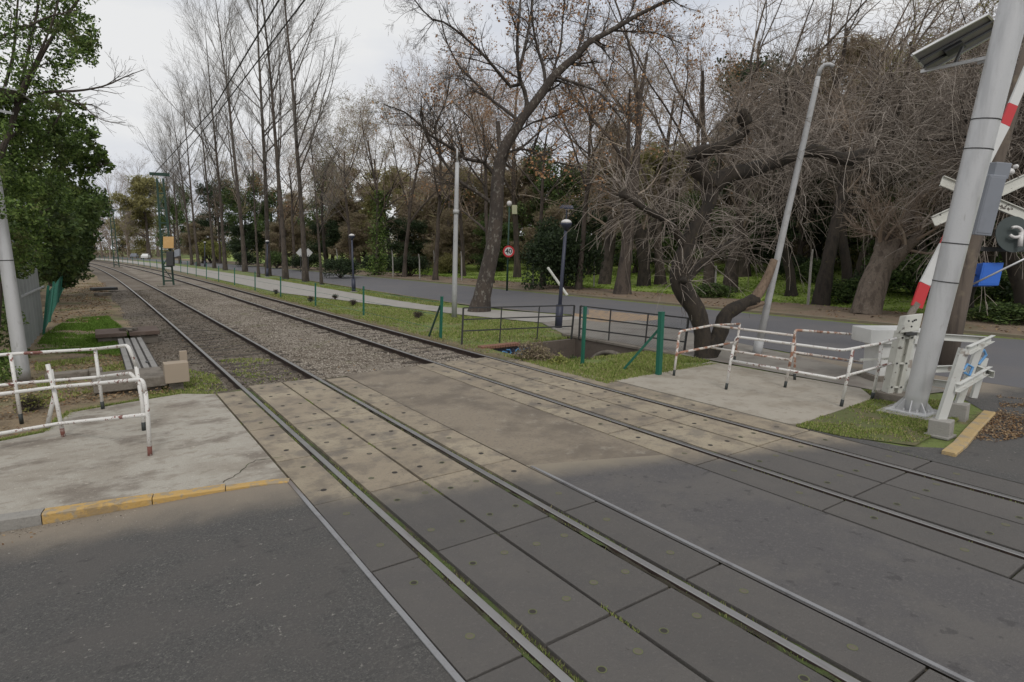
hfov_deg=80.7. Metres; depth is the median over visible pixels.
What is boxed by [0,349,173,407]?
leaf litter
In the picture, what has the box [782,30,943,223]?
thicket tree
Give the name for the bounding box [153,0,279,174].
overhead wire
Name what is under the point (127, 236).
pale bare tree
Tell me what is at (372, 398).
crossing panel
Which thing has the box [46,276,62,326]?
chain link mesh
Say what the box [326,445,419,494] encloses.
crossing panel
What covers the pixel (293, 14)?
overhead wire
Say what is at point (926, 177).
bare tree
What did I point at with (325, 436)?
crossing panel
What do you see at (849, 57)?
bare tree
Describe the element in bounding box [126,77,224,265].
poplar tree
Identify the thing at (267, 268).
park lamp
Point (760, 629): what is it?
rail
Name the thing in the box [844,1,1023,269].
pollarded tree
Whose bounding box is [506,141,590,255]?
evergreen tree
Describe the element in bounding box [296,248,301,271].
diamond sign
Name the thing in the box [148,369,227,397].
grass
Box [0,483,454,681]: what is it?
cross street
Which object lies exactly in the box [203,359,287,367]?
sleeper
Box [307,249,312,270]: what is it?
diamond sign
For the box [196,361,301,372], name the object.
sleeper
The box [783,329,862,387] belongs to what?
tube railing
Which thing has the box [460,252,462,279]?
concrete fence post
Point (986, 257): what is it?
pollarded tree
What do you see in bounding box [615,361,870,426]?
pavement
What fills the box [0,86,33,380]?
galvanised mast
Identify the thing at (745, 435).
crossing panel
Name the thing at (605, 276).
park tree
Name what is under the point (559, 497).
crossing panel
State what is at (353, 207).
thicket tree
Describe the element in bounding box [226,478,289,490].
kerb stone
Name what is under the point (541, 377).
crossing panel
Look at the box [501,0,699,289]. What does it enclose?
bare tree
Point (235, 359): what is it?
sleeper
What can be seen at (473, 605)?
flangeway moss
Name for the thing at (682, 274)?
gnarled tree
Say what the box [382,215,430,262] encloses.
evergreen tree
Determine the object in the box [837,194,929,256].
evergreen tree
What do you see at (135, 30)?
sky
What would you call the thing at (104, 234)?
pale bare tree
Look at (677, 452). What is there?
crossing panel
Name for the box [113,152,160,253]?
pale bare tree
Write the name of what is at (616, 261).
shrub
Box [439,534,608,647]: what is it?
crossing panel
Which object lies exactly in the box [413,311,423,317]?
dry weed
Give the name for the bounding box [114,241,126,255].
tree
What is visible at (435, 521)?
crossing panel
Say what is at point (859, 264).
bare tree
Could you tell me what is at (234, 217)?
evergreen tree
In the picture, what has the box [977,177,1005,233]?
box door
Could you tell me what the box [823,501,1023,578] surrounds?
crossing panel
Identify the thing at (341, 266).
shrub
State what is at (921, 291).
barrier boom
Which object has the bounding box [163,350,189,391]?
tan junction box
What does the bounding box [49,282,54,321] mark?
chain link post
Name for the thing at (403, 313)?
grass
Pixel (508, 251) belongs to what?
speed sign
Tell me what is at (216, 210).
bare tree
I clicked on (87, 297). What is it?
leaf litter
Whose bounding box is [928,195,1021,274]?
evergreen tree
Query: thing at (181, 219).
tree
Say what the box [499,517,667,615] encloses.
crossing panel
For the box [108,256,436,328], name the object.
fence wire
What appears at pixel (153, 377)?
concrete pit cover
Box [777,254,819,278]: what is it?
shrub
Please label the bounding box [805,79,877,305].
dark trunk tree
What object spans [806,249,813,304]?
concrete fence post
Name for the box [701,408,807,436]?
crossing panel
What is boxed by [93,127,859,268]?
woodland
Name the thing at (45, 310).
chain link post
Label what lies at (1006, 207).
crossbuck
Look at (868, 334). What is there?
relay cabinet
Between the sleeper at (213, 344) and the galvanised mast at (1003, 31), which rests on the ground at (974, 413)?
the galvanised mast at (1003, 31)
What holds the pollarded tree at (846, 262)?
on the park lawn at (775, 296)
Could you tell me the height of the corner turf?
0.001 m
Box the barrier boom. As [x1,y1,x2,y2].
[906,66,1023,314]
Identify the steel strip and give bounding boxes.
[288,480,464,681]
[530,465,973,681]
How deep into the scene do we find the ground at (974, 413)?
22.39 m
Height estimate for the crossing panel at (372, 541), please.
0.143 m
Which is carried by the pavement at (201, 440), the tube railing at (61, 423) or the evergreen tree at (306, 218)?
the tube railing at (61, 423)
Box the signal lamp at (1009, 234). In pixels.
[995,164,1023,251]
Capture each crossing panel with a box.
[217,391,278,432]
[249,382,330,425]
[250,427,309,463]
[277,456,352,505]
[283,379,368,418]
[293,418,368,454]
[314,496,417,573]
[326,377,404,411]
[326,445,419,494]
[334,412,411,444]
[371,481,494,553]
[372,437,466,481]
[373,558,521,681]
[382,407,450,435]
[416,363,509,392]
[424,469,547,534]
[425,429,509,467]
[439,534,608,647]
[441,360,497,373]
[466,357,519,369]
[469,657,549,681]
[473,370,544,388]
[483,459,594,513]
[492,389,560,410]
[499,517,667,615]
[500,367,567,383]
[506,359,592,378]
[519,384,597,405]
[542,406,628,434]
[547,380,621,399]
[547,616,705,681]
[565,502,718,581]
[571,400,665,427]
[576,376,647,393]
[601,395,691,420]
[608,429,716,465]
[616,588,831,681]
[631,390,718,412]
[639,420,755,456]
[670,414,781,446]
[687,564,924,681]
[696,459,843,511]
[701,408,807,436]
[728,447,880,497]
[760,439,904,483]
[791,431,929,469]
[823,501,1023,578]
[855,484,1023,552]
[884,473,1023,524]
[915,461,1023,499]
[915,669,954,681]
[1012,569,1023,583]
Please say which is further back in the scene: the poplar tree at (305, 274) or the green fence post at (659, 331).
the poplar tree at (305, 274)
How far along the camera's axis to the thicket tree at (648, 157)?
57.35 m
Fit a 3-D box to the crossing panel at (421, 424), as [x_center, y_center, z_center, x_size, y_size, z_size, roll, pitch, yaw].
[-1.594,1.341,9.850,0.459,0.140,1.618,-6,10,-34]
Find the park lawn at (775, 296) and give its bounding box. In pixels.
[181,253,1009,317]
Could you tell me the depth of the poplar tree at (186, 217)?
102.41 m
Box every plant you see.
[11,392,48,412]
[546,352,569,363]
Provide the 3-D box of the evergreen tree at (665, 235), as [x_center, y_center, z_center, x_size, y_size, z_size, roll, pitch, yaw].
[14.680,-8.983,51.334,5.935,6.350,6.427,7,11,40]
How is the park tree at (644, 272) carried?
on the park lawn at (775, 296)
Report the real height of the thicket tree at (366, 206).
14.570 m
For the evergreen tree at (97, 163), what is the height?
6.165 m
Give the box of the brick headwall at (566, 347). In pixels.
[478,338,574,358]
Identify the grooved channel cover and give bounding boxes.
[117,337,158,369]
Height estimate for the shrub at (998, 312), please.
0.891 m
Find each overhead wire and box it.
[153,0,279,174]
[167,0,304,174]
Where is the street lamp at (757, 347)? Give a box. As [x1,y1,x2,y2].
[752,62,834,353]
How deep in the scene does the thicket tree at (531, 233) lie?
62.56 m
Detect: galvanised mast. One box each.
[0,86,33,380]
[876,0,1023,419]
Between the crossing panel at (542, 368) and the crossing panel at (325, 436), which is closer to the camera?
the crossing panel at (325, 436)
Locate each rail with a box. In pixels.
[90,263,859,681]
[90,265,573,681]
[94,260,1023,504]
[96,261,1023,559]
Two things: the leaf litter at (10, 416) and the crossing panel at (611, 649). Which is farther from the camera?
the leaf litter at (10, 416)
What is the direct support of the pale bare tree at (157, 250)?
on the ground at (974, 413)
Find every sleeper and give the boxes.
[164,328,238,333]
[169,334,248,339]
[173,338,256,345]
[176,336,253,341]
[176,343,265,350]
[179,340,260,347]
[187,345,270,352]
[187,351,281,360]
[191,354,288,363]
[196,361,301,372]
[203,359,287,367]
[208,365,310,376]
[211,373,324,386]
[220,369,317,379]
[316,328,371,333]
[342,334,391,339]
[349,339,409,344]
[361,341,410,346]
[373,346,434,352]
[380,349,444,356]
[390,353,453,360]
[402,355,467,363]
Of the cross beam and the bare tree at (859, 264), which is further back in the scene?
the bare tree at (859, 264)
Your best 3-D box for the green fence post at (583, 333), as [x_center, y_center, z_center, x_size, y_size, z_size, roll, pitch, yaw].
[1.727,-0.066,14.510,0.104,1.529,0.100,-6,10,-34]
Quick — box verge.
[106,256,1023,334]
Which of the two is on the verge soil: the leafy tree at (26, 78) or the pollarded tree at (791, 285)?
the leafy tree at (26, 78)
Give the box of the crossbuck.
[931,174,1023,225]
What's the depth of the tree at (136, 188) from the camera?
181.31 m
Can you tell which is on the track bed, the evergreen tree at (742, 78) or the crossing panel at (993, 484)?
the crossing panel at (993, 484)
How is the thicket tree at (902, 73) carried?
on the park lawn at (775, 296)
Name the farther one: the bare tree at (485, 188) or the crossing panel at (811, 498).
the bare tree at (485, 188)
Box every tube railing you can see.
[0,344,145,430]
[0,378,152,455]
[672,323,795,379]
[725,336,897,406]
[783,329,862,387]
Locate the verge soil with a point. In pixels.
(36, 418)
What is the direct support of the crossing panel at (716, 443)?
on the track bed
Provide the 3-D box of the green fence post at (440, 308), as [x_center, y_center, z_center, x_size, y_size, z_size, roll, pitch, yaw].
[-2.385,-0.691,18.899,0.632,1.439,0.140,8,12,42]
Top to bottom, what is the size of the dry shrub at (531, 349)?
1.128 m
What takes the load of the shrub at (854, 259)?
on the park lawn at (775, 296)
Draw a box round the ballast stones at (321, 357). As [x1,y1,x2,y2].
[159,287,474,378]
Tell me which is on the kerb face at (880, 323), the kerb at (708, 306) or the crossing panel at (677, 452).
the kerb at (708, 306)
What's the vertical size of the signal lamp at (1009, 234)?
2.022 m
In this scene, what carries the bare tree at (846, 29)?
on the park lawn at (775, 296)
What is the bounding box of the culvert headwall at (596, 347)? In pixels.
[562,333,678,358]
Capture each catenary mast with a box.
[106,209,122,267]
[149,172,180,286]
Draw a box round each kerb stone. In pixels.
[0,508,44,531]
[42,493,152,524]
[153,484,225,504]
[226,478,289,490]
[941,410,995,456]
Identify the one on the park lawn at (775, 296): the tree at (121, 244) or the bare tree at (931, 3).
the bare tree at (931, 3)
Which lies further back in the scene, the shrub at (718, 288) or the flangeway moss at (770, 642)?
the shrub at (718, 288)
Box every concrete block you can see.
[95,328,126,341]
[127,326,159,342]
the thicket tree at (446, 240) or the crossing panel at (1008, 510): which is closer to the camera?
the crossing panel at (1008, 510)
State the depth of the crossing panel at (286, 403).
10.80 m
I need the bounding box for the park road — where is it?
[97,257,1023,387]
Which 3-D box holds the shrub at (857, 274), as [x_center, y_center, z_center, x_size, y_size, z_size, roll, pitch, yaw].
[20.752,-3.586,33.925,3.106,1.862,3.241,2,9,10]
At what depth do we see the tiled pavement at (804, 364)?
16.04 m
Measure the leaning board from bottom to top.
1.030 m
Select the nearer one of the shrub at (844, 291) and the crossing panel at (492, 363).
the crossing panel at (492, 363)
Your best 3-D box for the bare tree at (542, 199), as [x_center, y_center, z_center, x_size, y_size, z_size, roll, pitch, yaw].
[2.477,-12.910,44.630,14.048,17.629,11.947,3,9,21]
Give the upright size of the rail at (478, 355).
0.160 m
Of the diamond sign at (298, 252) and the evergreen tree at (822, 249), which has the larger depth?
the diamond sign at (298, 252)
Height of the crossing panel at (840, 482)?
0.141 m
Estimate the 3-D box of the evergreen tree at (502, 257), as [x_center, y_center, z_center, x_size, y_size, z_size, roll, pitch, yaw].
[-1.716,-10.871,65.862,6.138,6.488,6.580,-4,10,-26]
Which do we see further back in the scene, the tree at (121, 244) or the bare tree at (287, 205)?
the tree at (121, 244)
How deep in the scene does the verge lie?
28.73 m
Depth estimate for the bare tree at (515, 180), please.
52.67 m
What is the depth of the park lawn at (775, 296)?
43.88 m
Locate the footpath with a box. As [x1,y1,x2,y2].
[96,258,581,321]
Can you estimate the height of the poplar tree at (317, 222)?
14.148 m
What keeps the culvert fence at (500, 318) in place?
on the brick headwall at (566, 347)
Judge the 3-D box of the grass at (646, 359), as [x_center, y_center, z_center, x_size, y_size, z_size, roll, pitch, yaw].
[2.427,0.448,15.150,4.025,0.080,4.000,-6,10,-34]
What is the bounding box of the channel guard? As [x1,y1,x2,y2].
[903,332,995,440]
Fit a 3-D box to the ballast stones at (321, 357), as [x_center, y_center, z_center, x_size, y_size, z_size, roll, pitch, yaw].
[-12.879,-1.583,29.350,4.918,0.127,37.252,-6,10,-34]
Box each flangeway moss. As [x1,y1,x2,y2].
[241,390,559,681]
[248,389,582,681]
[318,380,840,681]
[324,380,853,677]
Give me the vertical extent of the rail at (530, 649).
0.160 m
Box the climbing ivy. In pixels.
[361,190,392,275]
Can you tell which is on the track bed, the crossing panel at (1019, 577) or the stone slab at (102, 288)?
the crossing panel at (1019, 577)
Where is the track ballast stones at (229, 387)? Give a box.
[110,289,303,393]
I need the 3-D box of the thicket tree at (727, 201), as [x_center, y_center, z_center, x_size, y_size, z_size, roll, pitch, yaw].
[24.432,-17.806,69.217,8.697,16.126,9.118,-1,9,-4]
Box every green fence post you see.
[254,271,255,289]
[362,286,364,314]
[428,296,443,337]
[580,306,586,363]
[623,311,664,374]
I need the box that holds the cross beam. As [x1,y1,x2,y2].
[980,247,1023,251]
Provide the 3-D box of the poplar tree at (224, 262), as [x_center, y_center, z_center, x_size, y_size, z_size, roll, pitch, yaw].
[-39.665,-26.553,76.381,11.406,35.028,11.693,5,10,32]
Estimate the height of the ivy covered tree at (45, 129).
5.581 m
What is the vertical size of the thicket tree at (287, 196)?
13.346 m
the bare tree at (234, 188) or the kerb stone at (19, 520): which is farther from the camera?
the bare tree at (234, 188)
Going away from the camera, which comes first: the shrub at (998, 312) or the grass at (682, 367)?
the grass at (682, 367)
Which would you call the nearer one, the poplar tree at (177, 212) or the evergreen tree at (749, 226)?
the evergreen tree at (749, 226)
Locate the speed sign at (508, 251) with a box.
[503,246,513,256]
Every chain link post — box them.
[42,285,49,334]
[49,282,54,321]
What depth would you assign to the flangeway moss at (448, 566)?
5.42 m
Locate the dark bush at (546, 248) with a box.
[519,216,604,289]
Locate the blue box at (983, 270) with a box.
[973,263,1003,285]
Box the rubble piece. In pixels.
[119,327,137,330]
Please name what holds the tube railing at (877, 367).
on the pavement at (765, 395)
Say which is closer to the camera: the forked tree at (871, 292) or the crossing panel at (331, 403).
the crossing panel at (331, 403)
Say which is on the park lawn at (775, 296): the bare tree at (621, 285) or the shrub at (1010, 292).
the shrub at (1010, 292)
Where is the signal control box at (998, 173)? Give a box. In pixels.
[972,162,1011,235]
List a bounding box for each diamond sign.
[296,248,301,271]
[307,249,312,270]
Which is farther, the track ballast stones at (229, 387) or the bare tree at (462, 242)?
the bare tree at (462, 242)
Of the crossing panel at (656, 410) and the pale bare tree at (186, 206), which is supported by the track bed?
the crossing panel at (656, 410)
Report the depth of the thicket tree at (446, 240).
67.64 m
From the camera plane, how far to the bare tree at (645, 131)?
50.45 m
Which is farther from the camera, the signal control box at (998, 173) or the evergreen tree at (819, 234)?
the evergreen tree at (819, 234)
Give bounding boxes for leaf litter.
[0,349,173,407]
[0,402,54,435]
[42,283,112,330]
[272,295,508,354]
[279,297,558,344]
[396,274,1023,332]
[799,388,930,440]
[973,395,1023,441]
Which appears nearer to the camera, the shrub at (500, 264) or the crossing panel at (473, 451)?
the crossing panel at (473, 451)
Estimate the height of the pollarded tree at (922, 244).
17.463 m
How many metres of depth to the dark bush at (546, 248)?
39.73 m
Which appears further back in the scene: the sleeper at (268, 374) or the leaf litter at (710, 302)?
the leaf litter at (710, 302)
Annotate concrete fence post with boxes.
[391,251,393,276]
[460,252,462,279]
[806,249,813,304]
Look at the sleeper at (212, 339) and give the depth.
19.21 m
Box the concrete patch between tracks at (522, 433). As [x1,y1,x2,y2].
[345,366,662,464]
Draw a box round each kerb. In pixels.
[96,257,537,311]
[154,258,1023,335]
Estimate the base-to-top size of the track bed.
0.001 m
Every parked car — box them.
[130,253,138,257]
[141,254,150,258]
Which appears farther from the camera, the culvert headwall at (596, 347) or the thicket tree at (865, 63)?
the thicket tree at (865, 63)
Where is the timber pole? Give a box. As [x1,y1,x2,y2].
[938,43,1023,364]
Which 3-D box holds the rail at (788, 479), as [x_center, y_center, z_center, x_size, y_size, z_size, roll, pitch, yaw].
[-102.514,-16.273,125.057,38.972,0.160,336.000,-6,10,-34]
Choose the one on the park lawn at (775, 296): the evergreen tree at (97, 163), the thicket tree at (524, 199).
the thicket tree at (524, 199)
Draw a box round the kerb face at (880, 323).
[96,256,1023,338]
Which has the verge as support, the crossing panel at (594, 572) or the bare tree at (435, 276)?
the bare tree at (435, 276)
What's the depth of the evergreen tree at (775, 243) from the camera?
48.23 m
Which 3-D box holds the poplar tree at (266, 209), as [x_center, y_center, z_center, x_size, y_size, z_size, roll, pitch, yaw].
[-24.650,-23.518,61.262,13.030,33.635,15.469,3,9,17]
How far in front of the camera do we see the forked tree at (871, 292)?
24.68 m
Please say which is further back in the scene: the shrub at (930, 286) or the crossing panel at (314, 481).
the shrub at (930, 286)
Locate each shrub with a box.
[0,311,29,383]
[193,238,231,262]
[231,251,261,266]
[262,250,291,268]
[288,253,323,268]
[317,257,361,277]
[359,253,391,270]
[385,253,431,275]
[432,252,467,273]
[475,257,506,270]
[504,334,555,362]
[529,346,564,360]
[613,253,634,264]
[693,282,737,298]
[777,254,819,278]
[795,258,836,283]
[810,277,860,302]
[849,244,859,269]
[852,266,903,290]
[887,250,934,294]
[911,271,1002,298]
[966,301,1023,325]
[974,271,1013,304]
[992,279,1013,301]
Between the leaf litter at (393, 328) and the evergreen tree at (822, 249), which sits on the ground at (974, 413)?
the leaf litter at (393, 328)
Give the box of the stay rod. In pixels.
[973,258,1023,284]
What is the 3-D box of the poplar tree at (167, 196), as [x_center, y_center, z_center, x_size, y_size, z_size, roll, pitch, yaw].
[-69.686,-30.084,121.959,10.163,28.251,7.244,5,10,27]
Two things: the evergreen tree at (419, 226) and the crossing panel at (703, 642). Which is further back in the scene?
the evergreen tree at (419, 226)
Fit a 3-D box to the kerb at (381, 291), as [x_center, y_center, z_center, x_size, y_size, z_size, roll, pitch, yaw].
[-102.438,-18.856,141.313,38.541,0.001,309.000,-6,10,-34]
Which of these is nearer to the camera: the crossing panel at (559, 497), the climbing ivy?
the crossing panel at (559, 497)
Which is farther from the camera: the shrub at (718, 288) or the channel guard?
the shrub at (718, 288)
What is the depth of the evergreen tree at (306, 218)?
96.08 m
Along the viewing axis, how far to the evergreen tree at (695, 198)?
48.34 m
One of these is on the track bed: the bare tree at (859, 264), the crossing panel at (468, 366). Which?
the crossing panel at (468, 366)
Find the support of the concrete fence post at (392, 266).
on the verge
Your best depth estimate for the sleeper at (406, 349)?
17.54 m
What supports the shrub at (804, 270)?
on the park lawn at (775, 296)
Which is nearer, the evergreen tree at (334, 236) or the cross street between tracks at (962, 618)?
the cross street between tracks at (962, 618)
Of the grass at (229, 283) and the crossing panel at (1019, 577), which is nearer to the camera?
the crossing panel at (1019, 577)
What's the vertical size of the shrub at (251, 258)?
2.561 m
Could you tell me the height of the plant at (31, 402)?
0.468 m
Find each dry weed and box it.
[350,300,357,305]
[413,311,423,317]
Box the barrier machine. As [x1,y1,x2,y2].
[860,313,922,401]
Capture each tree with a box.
[0,0,148,164]
[0,86,90,327]
[1,86,115,261]
[2,169,113,289]
[73,177,117,256]
[82,218,104,270]
[86,172,128,256]
[89,161,140,254]
[98,204,137,258]
[105,174,175,257]
[112,163,190,256]
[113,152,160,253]
[114,206,139,258]
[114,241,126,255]
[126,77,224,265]
[137,0,252,269]
[142,104,204,263]
[145,123,186,250]
[148,74,199,264]
[148,167,206,233]
[153,184,194,258]
[154,175,194,234]
[160,43,241,267]
[174,158,257,263]
[176,222,220,262]
[180,0,268,271]
[187,0,347,275]
[191,176,240,261]
[195,134,270,264]
[217,0,313,278]
[221,76,289,276]
[221,171,277,261]
[223,128,312,265]
[226,222,264,259]
[235,124,349,267]
[253,186,289,257]
[261,216,312,257]
[263,190,320,249]
[268,0,360,281]
[270,93,378,267]
[278,88,389,273]
[278,97,358,284]
[294,155,359,259]
[306,219,355,260]
[308,163,389,264]
[311,84,410,269]
[327,212,386,266]
[329,79,450,274]
[352,165,417,258]
[355,31,492,276]
[367,0,709,311]
[373,37,507,275]
[374,48,512,279]
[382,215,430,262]
[384,161,450,262]
[387,0,553,282]
[398,77,526,268]
[421,208,483,270]
[430,0,623,277]
[438,165,506,263]
[467,28,639,285]
[468,146,544,263]
[470,213,522,270]
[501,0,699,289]
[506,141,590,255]
[509,205,568,252]
[522,0,714,294]
[537,29,689,274]
[554,14,963,358]
[560,198,622,273]
[569,121,649,253]
[587,143,625,284]
[591,174,689,285]
[592,20,774,284]
[609,0,801,207]
[613,203,669,272]
[614,0,785,283]
[639,138,709,256]
[650,199,714,265]
[662,190,727,271]
[697,0,890,276]
[697,0,901,266]
[698,121,756,234]
[704,0,902,296]
[707,46,825,244]
[710,133,775,292]
[710,193,776,267]
[748,199,809,261]
[751,167,853,263]
[754,0,986,277]
[762,0,968,261]
[768,0,965,301]
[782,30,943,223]
[798,32,908,192]
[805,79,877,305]
[810,192,864,262]
[811,5,988,242]
[834,130,991,314]
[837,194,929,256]
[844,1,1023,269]
[848,41,985,118]
[855,0,995,260]
[859,163,947,285]
[860,0,1023,318]
[867,0,998,213]
[882,38,1023,314]
[904,0,1022,254]
[907,222,993,261]
[908,3,992,107]
[927,47,1023,273]
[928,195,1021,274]
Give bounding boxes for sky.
[0,0,997,249]
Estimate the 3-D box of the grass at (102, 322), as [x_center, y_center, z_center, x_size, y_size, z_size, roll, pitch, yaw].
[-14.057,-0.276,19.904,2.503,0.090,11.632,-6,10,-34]
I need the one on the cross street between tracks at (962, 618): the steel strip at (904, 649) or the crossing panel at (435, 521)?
the steel strip at (904, 649)
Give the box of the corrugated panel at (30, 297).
[17,262,44,347]
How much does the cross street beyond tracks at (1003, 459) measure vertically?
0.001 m
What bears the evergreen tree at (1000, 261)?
on the park lawn at (775, 296)
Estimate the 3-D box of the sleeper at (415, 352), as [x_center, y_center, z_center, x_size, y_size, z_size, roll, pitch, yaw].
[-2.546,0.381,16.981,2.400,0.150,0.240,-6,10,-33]
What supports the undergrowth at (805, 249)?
on the ground at (974, 413)
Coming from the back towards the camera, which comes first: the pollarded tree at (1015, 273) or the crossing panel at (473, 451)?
the pollarded tree at (1015, 273)
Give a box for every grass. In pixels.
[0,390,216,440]
[30,315,130,355]
[34,353,124,404]
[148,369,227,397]
[211,280,519,353]
[219,357,297,383]
[240,363,921,632]
[257,372,1018,681]
[264,293,569,348]
[271,278,458,305]
[504,350,709,382]
[612,363,715,380]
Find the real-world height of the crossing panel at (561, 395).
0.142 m
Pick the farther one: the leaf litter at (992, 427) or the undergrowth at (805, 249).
the undergrowth at (805, 249)
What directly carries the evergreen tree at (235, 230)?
on the verge
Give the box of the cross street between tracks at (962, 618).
[526,455,1023,681]
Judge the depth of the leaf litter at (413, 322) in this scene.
22.63 m
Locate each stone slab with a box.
[90,287,117,290]
[94,292,111,295]
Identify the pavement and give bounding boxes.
[0,394,286,513]
[541,319,943,392]
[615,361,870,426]
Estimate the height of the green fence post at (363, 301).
1.344 m
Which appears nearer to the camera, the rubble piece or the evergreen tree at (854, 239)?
the rubble piece
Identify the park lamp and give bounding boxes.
[203,242,205,266]
[265,240,269,276]
[349,234,356,291]
[551,205,572,329]
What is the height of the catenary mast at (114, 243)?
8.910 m
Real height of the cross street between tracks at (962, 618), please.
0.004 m
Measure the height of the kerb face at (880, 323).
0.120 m
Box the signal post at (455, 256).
[452,148,458,317]
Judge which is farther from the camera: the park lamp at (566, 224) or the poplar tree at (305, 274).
the poplar tree at (305, 274)
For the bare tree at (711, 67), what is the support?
on the park lawn at (775, 296)
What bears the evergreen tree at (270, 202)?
on the park lawn at (775, 296)
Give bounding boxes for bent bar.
[45,364,56,427]
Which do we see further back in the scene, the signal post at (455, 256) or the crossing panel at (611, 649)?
the signal post at (455, 256)
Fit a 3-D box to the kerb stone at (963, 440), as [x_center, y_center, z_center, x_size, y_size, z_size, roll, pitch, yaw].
[6.987,1.506,9.164,3.034,0.335,0.182,-8,12,-43]
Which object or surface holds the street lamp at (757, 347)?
on the tiled pavement at (804, 364)
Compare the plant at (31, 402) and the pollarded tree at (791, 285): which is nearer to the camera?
the plant at (31, 402)
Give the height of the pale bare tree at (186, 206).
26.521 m
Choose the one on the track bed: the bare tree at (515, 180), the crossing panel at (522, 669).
the crossing panel at (522, 669)
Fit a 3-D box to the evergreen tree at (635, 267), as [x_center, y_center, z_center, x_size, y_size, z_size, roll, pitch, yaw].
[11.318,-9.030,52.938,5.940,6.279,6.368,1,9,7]
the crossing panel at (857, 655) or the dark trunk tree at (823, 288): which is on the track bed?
the crossing panel at (857, 655)
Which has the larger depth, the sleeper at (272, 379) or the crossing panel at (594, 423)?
the sleeper at (272, 379)
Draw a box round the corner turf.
[800,391,948,444]
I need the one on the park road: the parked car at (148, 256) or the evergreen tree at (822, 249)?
the parked car at (148, 256)
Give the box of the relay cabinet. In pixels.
[851,325,920,381]
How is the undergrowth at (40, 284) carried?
on the verge soil
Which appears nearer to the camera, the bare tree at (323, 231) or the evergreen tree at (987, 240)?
the evergreen tree at (987, 240)
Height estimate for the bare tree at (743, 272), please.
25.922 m
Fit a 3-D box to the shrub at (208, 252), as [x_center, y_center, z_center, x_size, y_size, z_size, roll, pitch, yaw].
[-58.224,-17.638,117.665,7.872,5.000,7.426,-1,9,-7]
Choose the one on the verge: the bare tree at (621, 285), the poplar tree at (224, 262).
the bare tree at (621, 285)
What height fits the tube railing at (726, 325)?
1.043 m
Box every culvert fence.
[461,305,574,344]
[578,305,689,350]
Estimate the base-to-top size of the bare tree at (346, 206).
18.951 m
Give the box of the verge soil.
[0,271,161,437]
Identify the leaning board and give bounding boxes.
[547,267,567,295]
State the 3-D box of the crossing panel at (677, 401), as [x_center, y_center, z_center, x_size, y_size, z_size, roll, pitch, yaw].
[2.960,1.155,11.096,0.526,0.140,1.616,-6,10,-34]
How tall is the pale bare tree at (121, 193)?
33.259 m
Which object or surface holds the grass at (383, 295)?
on the ground at (974, 413)
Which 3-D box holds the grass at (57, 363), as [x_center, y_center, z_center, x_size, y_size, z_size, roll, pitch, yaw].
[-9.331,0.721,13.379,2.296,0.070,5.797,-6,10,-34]
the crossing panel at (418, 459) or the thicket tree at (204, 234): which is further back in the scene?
the thicket tree at (204, 234)
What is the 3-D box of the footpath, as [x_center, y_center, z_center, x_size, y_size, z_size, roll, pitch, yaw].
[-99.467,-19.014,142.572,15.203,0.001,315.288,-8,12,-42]
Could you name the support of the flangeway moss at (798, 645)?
on the track bed
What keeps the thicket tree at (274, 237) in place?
on the verge
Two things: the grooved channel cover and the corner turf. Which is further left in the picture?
the grooved channel cover
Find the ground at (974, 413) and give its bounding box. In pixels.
[4,249,1023,447]
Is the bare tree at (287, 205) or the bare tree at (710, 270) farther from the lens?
the bare tree at (287, 205)
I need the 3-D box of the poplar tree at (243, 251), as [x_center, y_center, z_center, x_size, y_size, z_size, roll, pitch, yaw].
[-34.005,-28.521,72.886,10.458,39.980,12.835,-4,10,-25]
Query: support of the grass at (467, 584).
on the track bed
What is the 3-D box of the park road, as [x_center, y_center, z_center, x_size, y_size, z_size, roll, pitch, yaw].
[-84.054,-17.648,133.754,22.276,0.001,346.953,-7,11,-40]
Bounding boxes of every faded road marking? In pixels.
[572,313,631,321]
[589,309,657,320]
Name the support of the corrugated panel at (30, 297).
on the verge soil
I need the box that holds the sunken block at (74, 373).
[45,367,102,380]
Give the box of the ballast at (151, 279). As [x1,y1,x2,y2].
[88,260,471,393]
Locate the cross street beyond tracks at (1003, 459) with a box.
[783,352,1023,483]
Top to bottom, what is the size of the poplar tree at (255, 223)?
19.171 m
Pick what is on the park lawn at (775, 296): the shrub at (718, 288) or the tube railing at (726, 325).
the shrub at (718, 288)
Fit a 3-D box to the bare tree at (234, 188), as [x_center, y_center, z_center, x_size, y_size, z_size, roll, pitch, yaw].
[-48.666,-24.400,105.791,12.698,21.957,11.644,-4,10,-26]
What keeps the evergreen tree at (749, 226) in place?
on the park lawn at (775, 296)
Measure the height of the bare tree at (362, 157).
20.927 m
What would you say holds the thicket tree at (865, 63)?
on the park lawn at (775, 296)
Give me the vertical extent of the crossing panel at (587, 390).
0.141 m
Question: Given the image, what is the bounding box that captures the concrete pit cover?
[91,367,167,393]
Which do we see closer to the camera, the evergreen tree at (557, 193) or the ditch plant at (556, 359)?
the ditch plant at (556, 359)
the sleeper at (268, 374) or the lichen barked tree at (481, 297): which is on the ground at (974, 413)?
the lichen barked tree at (481, 297)
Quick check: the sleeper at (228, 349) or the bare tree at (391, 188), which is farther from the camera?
the bare tree at (391, 188)
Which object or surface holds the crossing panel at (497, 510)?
on the track bed
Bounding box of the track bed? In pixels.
[211,357,1023,681]
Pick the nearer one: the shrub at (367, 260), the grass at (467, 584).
the grass at (467, 584)
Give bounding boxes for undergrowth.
[0,240,47,333]
[240,222,995,266]

